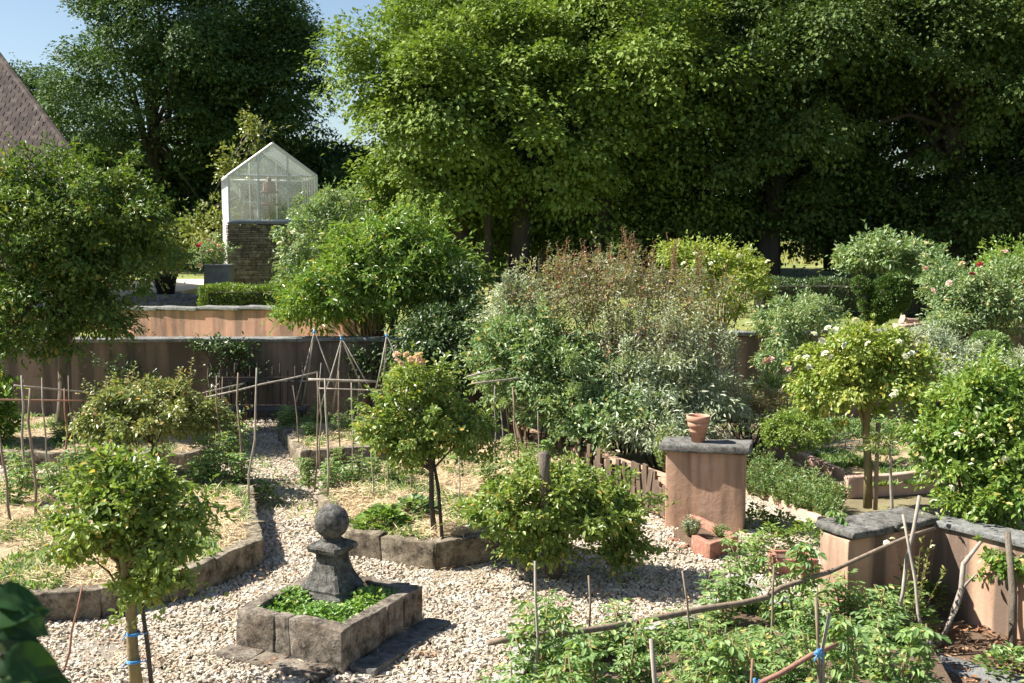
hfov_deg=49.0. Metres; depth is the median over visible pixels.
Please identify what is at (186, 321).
terrace wall
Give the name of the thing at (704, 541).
brick planter
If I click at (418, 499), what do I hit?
leafy clump
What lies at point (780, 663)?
tomato plant
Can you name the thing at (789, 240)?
distant wood
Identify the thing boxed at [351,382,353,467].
wooden stake
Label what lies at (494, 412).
wooden stake
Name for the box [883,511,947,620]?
flowering stems
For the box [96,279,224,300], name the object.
paved terrace
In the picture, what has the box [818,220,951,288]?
shrub
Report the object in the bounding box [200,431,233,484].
tomato plant
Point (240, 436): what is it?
wooden stake
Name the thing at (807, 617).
tomato plant
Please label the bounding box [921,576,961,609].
leafy clump
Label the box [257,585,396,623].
stonecrop
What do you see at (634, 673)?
tomato plant
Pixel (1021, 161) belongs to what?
broadleaf tree
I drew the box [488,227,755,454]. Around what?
red tipped shrub
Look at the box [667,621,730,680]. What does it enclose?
tomato plant
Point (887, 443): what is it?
sapling
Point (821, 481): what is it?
herb plant
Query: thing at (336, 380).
cross bar
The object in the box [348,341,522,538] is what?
rose standard
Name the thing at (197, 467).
tomato plant
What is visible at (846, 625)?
tomato plant
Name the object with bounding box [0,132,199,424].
tree
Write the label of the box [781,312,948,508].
rose standard
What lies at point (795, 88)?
broadleaf tree
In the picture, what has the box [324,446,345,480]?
tomato plant
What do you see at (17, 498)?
tomato plant
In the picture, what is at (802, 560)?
tomato plant
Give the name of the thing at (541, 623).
tomato plant
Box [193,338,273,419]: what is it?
wall vine
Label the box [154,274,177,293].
plant pot
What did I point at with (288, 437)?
raised bed
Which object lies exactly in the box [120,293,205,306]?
stone steps
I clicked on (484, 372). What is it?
cross bar
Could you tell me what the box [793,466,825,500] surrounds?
herb plant
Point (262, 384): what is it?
cross bar
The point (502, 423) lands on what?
wooden stake
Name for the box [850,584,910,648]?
tomato plant
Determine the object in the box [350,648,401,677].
paving stone
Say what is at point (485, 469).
tomato plant
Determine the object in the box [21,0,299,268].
broadleaf tree
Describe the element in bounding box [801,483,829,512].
herb plant
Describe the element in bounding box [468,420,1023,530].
ground
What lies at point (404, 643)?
paving stone
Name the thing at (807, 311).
shrub
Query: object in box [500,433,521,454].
tomato plant
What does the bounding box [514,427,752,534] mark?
garden wall
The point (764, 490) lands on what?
herb plant
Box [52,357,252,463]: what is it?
rose standard
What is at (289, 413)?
vegetable plant
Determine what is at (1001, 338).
topiary
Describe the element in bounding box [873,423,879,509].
support post
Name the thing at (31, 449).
wooden stake
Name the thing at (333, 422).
vegetable plant
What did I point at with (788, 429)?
box bush
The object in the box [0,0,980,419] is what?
sky
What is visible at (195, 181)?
broadleaf tree
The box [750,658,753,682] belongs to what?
wooden stake
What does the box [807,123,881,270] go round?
understorey tree
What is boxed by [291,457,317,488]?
tomato plant
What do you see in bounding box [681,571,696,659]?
wooden stake
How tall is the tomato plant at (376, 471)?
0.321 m
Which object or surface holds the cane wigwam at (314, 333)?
on the raised bed at (288, 437)
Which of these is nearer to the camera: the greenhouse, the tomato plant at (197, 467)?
the tomato plant at (197, 467)
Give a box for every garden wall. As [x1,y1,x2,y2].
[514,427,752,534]
[816,506,1023,639]
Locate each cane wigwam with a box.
[296,327,337,409]
[319,334,372,417]
[375,332,401,394]
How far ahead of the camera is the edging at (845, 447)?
15.91 m
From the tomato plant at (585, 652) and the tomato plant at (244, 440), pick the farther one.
the tomato plant at (244, 440)
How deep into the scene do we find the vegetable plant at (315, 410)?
18.79 m
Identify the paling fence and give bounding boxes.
[511,417,665,517]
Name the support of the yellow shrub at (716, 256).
on the terrace ground at (811, 269)
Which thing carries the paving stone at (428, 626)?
on the gravel path
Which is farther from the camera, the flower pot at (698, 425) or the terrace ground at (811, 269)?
the terrace ground at (811, 269)
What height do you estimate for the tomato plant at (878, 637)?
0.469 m
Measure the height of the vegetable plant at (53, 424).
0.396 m
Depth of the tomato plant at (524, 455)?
14.73 m
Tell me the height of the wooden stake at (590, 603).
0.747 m
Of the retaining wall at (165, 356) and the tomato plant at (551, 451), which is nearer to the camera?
the tomato plant at (551, 451)
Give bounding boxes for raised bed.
[0,413,233,468]
[0,468,264,621]
[277,409,438,470]
[313,438,614,569]
[492,574,951,682]
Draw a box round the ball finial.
[297,504,367,607]
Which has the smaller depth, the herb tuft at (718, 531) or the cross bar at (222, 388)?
the herb tuft at (718, 531)
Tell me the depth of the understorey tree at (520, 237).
34.05 m
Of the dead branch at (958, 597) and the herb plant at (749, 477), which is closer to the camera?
the dead branch at (958, 597)
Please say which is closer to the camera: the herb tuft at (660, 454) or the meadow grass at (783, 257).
the herb tuft at (660, 454)
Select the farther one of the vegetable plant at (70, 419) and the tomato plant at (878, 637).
the vegetable plant at (70, 419)
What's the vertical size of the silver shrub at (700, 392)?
2.731 m
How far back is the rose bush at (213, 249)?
27.74 m
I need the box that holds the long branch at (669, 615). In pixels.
[487,527,935,645]
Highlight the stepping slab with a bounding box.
[936,653,1023,682]
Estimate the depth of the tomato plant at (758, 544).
11.33 m
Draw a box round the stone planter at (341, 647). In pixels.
[236,576,421,673]
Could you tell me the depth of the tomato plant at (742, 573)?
9.54 m
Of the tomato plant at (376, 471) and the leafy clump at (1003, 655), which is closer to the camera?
the leafy clump at (1003, 655)
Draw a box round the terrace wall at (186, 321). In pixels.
[1,305,383,336]
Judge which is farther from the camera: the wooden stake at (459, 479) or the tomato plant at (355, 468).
the tomato plant at (355, 468)
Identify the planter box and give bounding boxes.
[203,264,235,283]
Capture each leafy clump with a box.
[253,478,283,508]
[311,464,359,489]
[349,502,414,530]
[393,493,437,516]
[450,496,492,510]
[745,502,775,528]
[747,520,794,548]
[758,507,799,532]
[786,518,821,541]
[871,576,942,629]
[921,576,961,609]
[969,640,1023,681]
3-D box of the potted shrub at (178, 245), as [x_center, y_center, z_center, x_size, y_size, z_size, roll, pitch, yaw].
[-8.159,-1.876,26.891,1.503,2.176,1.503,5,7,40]
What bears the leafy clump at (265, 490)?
on the raised bed at (241, 544)
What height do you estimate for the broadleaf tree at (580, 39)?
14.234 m
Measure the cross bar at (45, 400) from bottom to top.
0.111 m
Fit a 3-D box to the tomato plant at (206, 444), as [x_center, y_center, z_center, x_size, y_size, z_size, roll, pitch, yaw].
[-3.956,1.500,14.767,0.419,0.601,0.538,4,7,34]
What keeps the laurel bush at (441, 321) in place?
on the ground at (854, 506)
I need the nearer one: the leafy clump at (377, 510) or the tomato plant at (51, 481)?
the leafy clump at (377, 510)
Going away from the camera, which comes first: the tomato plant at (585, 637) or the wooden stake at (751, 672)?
the wooden stake at (751, 672)
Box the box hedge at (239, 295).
[196,281,291,305]
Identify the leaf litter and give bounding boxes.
[902,621,1023,682]
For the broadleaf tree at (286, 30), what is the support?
on the terrace ground at (811, 269)
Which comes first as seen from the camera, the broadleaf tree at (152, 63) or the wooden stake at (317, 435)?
the wooden stake at (317, 435)
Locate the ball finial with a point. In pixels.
(333, 576)
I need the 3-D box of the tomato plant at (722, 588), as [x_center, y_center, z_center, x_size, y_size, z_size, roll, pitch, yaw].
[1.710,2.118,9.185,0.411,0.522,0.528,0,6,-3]
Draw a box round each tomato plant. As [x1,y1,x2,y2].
[0,458,42,505]
[3,452,40,485]
[34,457,75,499]
[56,445,87,482]
[183,454,215,486]
[188,433,226,477]
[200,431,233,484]
[216,452,256,485]
[220,411,257,466]
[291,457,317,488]
[315,458,341,489]
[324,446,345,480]
[342,453,375,481]
[357,456,384,475]
[375,460,401,481]
[407,465,426,475]
[448,447,479,462]
[473,656,539,682]
[476,453,499,480]
[498,587,583,682]
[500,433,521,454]
[508,592,579,671]
[516,448,537,465]
[518,654,593,682]
[529,439,557,459]
[542,636,618,682]
[565,623,615,663]
[595,597,642,654]
[603,615,663,682]
[651,603,714,645]
[657,669,717,682]
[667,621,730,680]
[673,633,756,682]
[693,565,746,629]
[710,529,761,612]
[712,639,774,682]
[729,624,790,669]
[740,532,773,576]
[752,621,827,682]
[756,541,826,628]
[782,585,837,658]
[785,614,871,682]
[806,510,847,591]
[814,568,866,621]
[831,585,897,625]
[832,619,901,681]
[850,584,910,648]
[858,622,951,682]
[866,592,915,629]
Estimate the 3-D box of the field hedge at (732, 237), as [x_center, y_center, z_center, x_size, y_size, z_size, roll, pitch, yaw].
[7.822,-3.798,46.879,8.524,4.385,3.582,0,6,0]
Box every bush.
[187,232,240,291]
[372,258,500,414]
[440,446,682,584]
[717,376,797,462]
[752,405,841,466]
[820,413,912,452]
[878,332,1023,653]
[894,249,1023,360]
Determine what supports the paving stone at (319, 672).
on the gravel path
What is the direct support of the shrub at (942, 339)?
on the ground at (854, 506)
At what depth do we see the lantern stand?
31.34 m
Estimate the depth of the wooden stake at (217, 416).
14.44 m
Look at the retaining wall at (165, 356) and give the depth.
20.75 m
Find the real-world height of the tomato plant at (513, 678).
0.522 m
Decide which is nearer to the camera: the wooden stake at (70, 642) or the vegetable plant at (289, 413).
the wooden stake at (70, 642)
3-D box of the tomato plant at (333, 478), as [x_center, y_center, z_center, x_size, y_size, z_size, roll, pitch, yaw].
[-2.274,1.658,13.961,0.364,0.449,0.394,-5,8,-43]
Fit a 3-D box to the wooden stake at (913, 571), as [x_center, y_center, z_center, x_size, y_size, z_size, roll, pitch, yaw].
[3.181,1.882,8.874,0.048,0.995,0.297,-2,6,-22]
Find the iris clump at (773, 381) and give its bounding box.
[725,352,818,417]
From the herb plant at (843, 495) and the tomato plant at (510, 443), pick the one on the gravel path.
the herb plant at (843, 495)
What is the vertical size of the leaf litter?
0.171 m
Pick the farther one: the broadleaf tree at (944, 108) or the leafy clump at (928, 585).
the broadleaf tree at (944, 108)
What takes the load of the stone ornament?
on the terrace ground at (811, 269)
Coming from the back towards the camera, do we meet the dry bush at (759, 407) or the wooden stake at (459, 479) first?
the dry bush at (759, 407)
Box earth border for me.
[930,625,1023,682]
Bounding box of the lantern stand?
[260,177,279,219]
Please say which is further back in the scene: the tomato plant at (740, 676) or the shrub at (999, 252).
the shrub at (999, 252)
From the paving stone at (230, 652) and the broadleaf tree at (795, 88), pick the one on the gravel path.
the paving stone at (230, 652)
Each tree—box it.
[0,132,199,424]
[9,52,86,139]
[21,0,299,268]
[67,115,202,265]
[112,137,278,263]
[145,0,341,224]
[174,101,291,275]
[226,125,378,224]
[277,0,612,281]
[297,145,478,268]
[362,0,650,272]
[416,0,791,281]
[433,36,563,282]
[466,1,665,273]
[466,53,583,281]
[530,246,537,275]
[591,0,863,242]
[615,0,957,276]
[723,1,992,271]
[777,0,1023,276]
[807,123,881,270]
[892,2,1022,225]
[962,9,1023,204]
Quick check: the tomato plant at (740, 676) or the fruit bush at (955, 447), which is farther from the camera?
the fruit bush at (955, 447)
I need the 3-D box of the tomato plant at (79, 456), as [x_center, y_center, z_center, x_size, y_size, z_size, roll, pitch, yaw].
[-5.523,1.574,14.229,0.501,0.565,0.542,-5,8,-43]
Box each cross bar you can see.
[0,399,93,401]
[13,385,99,393]
[203,383,243,393]
[207,371,317,397]
[308,378,376,382]
[318,388,380,390]
[466,367,503,376]
[473,377,521,383]
[753,642,838,682]
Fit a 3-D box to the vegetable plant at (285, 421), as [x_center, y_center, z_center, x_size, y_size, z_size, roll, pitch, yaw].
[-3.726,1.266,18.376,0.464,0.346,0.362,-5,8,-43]
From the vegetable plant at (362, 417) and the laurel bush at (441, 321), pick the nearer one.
the vegetable plant at (362, 417)
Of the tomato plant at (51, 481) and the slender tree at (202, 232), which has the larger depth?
the slender tree at (202, 232)
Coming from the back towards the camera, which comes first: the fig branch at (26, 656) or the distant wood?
the distant wood
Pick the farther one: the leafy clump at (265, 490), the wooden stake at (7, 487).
the leafy clump at (265, 490)
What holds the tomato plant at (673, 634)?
on the raised bed at (751, 618)
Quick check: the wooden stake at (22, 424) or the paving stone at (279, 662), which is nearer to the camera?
the paving stone at (279, 662)
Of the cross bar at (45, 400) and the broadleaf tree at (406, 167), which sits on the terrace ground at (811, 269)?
the broadleaf tree at (406, 167)
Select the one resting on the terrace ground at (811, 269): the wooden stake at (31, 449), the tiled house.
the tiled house
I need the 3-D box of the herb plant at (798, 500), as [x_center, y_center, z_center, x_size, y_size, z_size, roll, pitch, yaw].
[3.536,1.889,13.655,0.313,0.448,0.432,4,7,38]
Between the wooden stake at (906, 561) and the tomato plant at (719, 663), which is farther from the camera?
the wooden stake at (906, 561)
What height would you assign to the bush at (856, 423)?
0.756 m
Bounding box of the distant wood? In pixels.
[471,161,1012,241]
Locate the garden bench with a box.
[219,381,308,420]
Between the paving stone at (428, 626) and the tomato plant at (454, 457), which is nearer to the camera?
the paving stone at (428, 626)
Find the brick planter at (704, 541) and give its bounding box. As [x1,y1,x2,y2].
[666,516,738,560]
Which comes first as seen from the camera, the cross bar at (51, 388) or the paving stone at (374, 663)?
the paving stone at (374, 663)
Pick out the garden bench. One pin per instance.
(267, 409)
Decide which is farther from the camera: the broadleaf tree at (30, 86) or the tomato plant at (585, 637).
the broadleaf tree at (30, 86)
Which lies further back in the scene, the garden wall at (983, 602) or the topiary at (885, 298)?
the topiary at (885, 298)
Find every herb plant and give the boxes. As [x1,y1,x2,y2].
[746,456,763,495]
[747,444,771,483]
[750,464,782,500]
[760,449,785,480]
[765,467,794,505]
[772,452,799,480]
[779,475,801,506]
[784,461,810,496]
[789,477,815,509]
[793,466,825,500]
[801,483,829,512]
[810,472,837,504]
[812,491,847,516]
[821,478,851,509]
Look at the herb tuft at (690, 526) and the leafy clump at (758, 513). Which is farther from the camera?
the leafy clump at (758, 513)
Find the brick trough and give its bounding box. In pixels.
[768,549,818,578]
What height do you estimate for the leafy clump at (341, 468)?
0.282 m
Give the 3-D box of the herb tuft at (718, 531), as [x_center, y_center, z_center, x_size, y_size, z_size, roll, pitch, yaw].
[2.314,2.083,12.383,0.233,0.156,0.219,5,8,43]
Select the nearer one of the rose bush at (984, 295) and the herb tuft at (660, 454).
the herb tuft at (660, 454)
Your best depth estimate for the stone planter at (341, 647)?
9.16 m
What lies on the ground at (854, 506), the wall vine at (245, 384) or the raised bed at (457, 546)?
the raised bed at (457, 546)
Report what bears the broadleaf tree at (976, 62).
on the terrace ground at (811, 269)
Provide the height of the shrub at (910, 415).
1.946 m
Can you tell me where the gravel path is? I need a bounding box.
[0,428,964,682]
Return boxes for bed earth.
[749,434,940,491]
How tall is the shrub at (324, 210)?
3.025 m
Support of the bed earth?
on the ground at (854, 506)
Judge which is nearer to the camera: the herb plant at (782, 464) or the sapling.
the sapling
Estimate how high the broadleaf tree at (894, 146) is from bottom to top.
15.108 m
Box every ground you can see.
[0,232,1022,336]
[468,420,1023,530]
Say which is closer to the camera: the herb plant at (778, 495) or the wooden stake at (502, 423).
the herb plant at (778, 495)
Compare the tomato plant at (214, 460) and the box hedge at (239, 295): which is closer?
the tomato plant at (214, 460)
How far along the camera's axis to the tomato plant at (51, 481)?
13.55 m
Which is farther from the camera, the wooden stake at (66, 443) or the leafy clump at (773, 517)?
the wooden stake at (66, 443)
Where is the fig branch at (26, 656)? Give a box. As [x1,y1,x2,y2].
[0,580,71,682]
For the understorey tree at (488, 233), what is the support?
on the terrace ground at (811, 269)
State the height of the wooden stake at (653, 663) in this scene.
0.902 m
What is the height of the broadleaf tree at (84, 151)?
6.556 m
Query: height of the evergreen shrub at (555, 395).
2.756 m
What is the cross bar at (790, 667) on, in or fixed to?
attached to the wooden stake at (817, 641)
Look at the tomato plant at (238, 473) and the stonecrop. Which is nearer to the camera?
the stonecrop
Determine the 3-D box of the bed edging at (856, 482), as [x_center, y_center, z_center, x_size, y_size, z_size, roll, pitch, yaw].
[5.091,1.917,15.084,1.372,0.322,0.144,-1,6,-14]
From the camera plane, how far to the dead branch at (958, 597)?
9.50 m
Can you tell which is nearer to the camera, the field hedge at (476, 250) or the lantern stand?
the lantern stand
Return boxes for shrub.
[0,351,36,443]
[148,222,208,289]
[260,192,506,335]
[268,176,376,290]
[449,279,660,458]
[464,259,556,440]
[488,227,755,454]
[565,289,769,469]
[647,230,780,330]
[745,283,854,431]
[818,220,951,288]
[880,367,1012,496]
[900,311,1023,383]
[965,234,1023,326]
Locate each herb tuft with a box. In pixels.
[650,420,685,470]
[679,514,703,536]
[711,523,730,537]
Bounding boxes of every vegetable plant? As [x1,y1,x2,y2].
[45,419,70,443]
[61,412,83,434]
[220,406,236,432]
[272,409,293,429]
[276,405,299,423]
[299,422,319,438]
[308,393,330,422]
[328,412,356,430]
[339,393,361,423]
[346,416,371,433]
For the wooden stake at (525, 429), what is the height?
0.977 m
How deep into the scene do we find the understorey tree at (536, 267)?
39.85 m
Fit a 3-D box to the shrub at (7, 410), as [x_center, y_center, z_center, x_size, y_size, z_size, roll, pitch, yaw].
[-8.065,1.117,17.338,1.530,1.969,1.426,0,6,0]
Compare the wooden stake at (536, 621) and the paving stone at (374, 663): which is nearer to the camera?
the wooden stake at (536, 621)
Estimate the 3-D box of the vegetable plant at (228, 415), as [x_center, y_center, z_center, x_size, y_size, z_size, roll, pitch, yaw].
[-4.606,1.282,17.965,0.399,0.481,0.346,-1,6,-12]
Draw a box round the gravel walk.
[745,492,821,558]
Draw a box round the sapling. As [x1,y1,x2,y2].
[852,417,912,508]
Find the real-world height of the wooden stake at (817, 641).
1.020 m
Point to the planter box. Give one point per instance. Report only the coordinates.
(216, 273)
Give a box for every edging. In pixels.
[710,427,844,477]
[746,486,829,522]
[803,429,885,453]
[844,470,937,498]
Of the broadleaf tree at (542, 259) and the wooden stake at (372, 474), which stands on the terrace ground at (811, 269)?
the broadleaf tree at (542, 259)
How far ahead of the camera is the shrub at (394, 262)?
21.05 m
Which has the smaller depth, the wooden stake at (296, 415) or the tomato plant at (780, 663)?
the tomato plant at (780, 663)
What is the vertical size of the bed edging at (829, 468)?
0.305 m
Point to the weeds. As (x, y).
(842, 458)
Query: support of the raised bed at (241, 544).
on the ground at (854, 506)
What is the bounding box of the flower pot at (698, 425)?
[686,413,710,442]
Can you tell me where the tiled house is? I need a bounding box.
[0,52,101,305]
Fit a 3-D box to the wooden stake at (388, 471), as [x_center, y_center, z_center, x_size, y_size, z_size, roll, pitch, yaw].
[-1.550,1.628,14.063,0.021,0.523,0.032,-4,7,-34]
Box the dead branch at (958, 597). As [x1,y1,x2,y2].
[936,541,981,646]
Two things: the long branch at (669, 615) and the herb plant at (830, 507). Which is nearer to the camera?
the long branch at (669, 615)
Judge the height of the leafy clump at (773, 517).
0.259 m
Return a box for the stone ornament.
[893,315,923,328]
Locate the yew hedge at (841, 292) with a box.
[727,274,1023,317]
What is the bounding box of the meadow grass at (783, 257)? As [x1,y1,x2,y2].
[183,241,979,264]
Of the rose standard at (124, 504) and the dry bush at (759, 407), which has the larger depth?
the dry bush at (759, 407)
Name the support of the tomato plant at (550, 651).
on the raised bed at (751, 618)
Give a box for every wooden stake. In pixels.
[0,436,11,522]
[20,375,26,491]
[27,388,37,515]
[41,378,47,476]
[63,587,82,672]
[64,388,68,468]
[68,376,75,451]
[216,376,220,470]
[236,373,242,482]
[248,368,257,502]
[292,385,298,441]
[314,373,318,491]
[319,363,321,469]
[324,378,329,496]
[338,371,340,473]
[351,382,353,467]
[371,453,373,494]
[387,454,388,483]
[458,459,460,498]
[493,385,495,454]
[500,396,503,446]
[512,386,518,459]
[524,392,526,450]
[534,561,538,679]
[537,410,538,451]
[588,575,591,662]
[649,638,657,682]
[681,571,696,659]
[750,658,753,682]
[770,566,774,643]
[815,597,820,682]
[821,612,830,682]
[896,495,920,622]
[902,514,923,636]
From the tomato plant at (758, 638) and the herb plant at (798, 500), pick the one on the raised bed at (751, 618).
the tomato plant at (758, 638)
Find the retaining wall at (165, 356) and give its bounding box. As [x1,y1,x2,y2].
[0,327,1023,420]
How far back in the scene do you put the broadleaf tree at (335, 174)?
45.58 m
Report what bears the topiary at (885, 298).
on the terrace ground at (811, 269)
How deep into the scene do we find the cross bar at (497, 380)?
15.21 m
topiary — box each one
[850,271,913,325]
[965,329,1015,360]
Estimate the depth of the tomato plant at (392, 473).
14.28 m
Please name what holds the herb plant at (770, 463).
on the ground at (854, 506)
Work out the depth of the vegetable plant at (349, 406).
18.69 m
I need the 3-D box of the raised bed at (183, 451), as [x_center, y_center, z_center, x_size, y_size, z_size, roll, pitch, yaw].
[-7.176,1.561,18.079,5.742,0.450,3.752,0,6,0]
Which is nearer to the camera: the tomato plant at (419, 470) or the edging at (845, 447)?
the tomato plant at (419, 470)
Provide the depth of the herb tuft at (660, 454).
13.50 m
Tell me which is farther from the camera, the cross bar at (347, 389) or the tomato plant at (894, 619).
the cross bar at (347, 389)
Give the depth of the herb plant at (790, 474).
14.60 m
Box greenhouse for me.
[221,142,319,284]
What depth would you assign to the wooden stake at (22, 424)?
13.73 m
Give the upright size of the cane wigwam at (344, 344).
1.405 m
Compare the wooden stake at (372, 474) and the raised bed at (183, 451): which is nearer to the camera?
the wooden stake at (372, 474)
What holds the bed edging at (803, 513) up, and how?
on the ground at (854, 506)
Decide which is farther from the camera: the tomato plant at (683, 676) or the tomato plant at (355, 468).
the tomato plant at (355, 468)
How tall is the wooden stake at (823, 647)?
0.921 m
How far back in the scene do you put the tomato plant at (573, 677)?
7.16 m
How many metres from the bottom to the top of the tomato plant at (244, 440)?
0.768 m
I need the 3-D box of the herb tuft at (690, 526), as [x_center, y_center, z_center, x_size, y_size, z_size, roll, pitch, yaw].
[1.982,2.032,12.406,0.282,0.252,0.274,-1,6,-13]
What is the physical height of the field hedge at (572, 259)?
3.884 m
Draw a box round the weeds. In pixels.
[0,412,937,682]
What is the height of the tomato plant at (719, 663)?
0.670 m
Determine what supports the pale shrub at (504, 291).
on the ground at (854, 506)
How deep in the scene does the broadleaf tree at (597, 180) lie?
31.67 m
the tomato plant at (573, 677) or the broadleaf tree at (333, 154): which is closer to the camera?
the tomato plant at (573, 677)
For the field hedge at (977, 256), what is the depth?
46.45 m
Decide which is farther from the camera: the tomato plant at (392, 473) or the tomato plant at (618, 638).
the tomato plant at (392, 473)
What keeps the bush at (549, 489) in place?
on the gravel path
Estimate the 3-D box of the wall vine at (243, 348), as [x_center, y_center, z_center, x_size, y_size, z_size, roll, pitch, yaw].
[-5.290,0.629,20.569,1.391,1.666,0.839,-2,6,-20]
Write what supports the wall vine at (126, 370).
attached to the retaining wall at (165, 356)
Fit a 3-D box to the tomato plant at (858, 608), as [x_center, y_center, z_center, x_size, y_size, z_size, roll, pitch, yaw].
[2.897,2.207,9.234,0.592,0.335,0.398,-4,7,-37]
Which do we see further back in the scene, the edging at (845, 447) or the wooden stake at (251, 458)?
the edging at (845, 447)
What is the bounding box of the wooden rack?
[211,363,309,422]
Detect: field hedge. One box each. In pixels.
[468,224,530,269]
[530,241,584,269]
[610,208,783,269]
[900,216,1023,269]
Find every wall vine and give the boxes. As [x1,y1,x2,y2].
[75,351,175,402]
[183,331,262,415]
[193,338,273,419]
[325,334,399,416]
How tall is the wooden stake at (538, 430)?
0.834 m
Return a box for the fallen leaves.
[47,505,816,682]
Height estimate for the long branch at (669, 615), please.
0.490 m
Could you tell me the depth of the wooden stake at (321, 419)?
15.29 m
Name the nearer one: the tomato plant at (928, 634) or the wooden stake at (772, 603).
the tomato plant at (928, 634)
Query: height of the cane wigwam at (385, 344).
1.112 m
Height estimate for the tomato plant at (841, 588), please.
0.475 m
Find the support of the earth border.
on the ground at (854, 506)
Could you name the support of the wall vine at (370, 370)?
attached to the retaining wall at (165, 356)
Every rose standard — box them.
[21,432,239,682]
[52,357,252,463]
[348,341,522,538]
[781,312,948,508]
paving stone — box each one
[212,644,264,666]
[245,651,298,676]
[281,659,335,682]
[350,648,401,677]
[376,632,429,655]
[405,617,450,636]
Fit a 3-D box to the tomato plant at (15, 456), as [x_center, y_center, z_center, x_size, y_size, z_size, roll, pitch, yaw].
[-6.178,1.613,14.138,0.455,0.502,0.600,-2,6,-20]
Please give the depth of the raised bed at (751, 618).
8.51 m
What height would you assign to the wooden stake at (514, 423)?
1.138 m
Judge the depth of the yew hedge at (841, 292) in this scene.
25.32 m
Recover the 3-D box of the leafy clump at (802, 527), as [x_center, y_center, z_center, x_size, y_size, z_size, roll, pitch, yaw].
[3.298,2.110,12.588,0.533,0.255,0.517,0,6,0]
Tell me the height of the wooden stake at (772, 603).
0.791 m
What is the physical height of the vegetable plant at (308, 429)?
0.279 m
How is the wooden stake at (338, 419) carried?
on the raised bed at (457, 546)
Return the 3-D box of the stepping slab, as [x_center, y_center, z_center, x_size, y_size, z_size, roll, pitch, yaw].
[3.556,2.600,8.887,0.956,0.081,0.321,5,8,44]
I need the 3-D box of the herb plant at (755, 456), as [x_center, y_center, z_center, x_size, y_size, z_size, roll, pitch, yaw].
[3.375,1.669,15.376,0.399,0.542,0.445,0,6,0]
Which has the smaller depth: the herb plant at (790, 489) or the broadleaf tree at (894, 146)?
the herb plant at (790, 489)
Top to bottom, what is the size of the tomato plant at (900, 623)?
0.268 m
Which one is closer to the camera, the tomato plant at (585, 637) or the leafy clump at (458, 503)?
the tomato plant at (585, 637)
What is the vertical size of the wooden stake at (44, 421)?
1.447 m

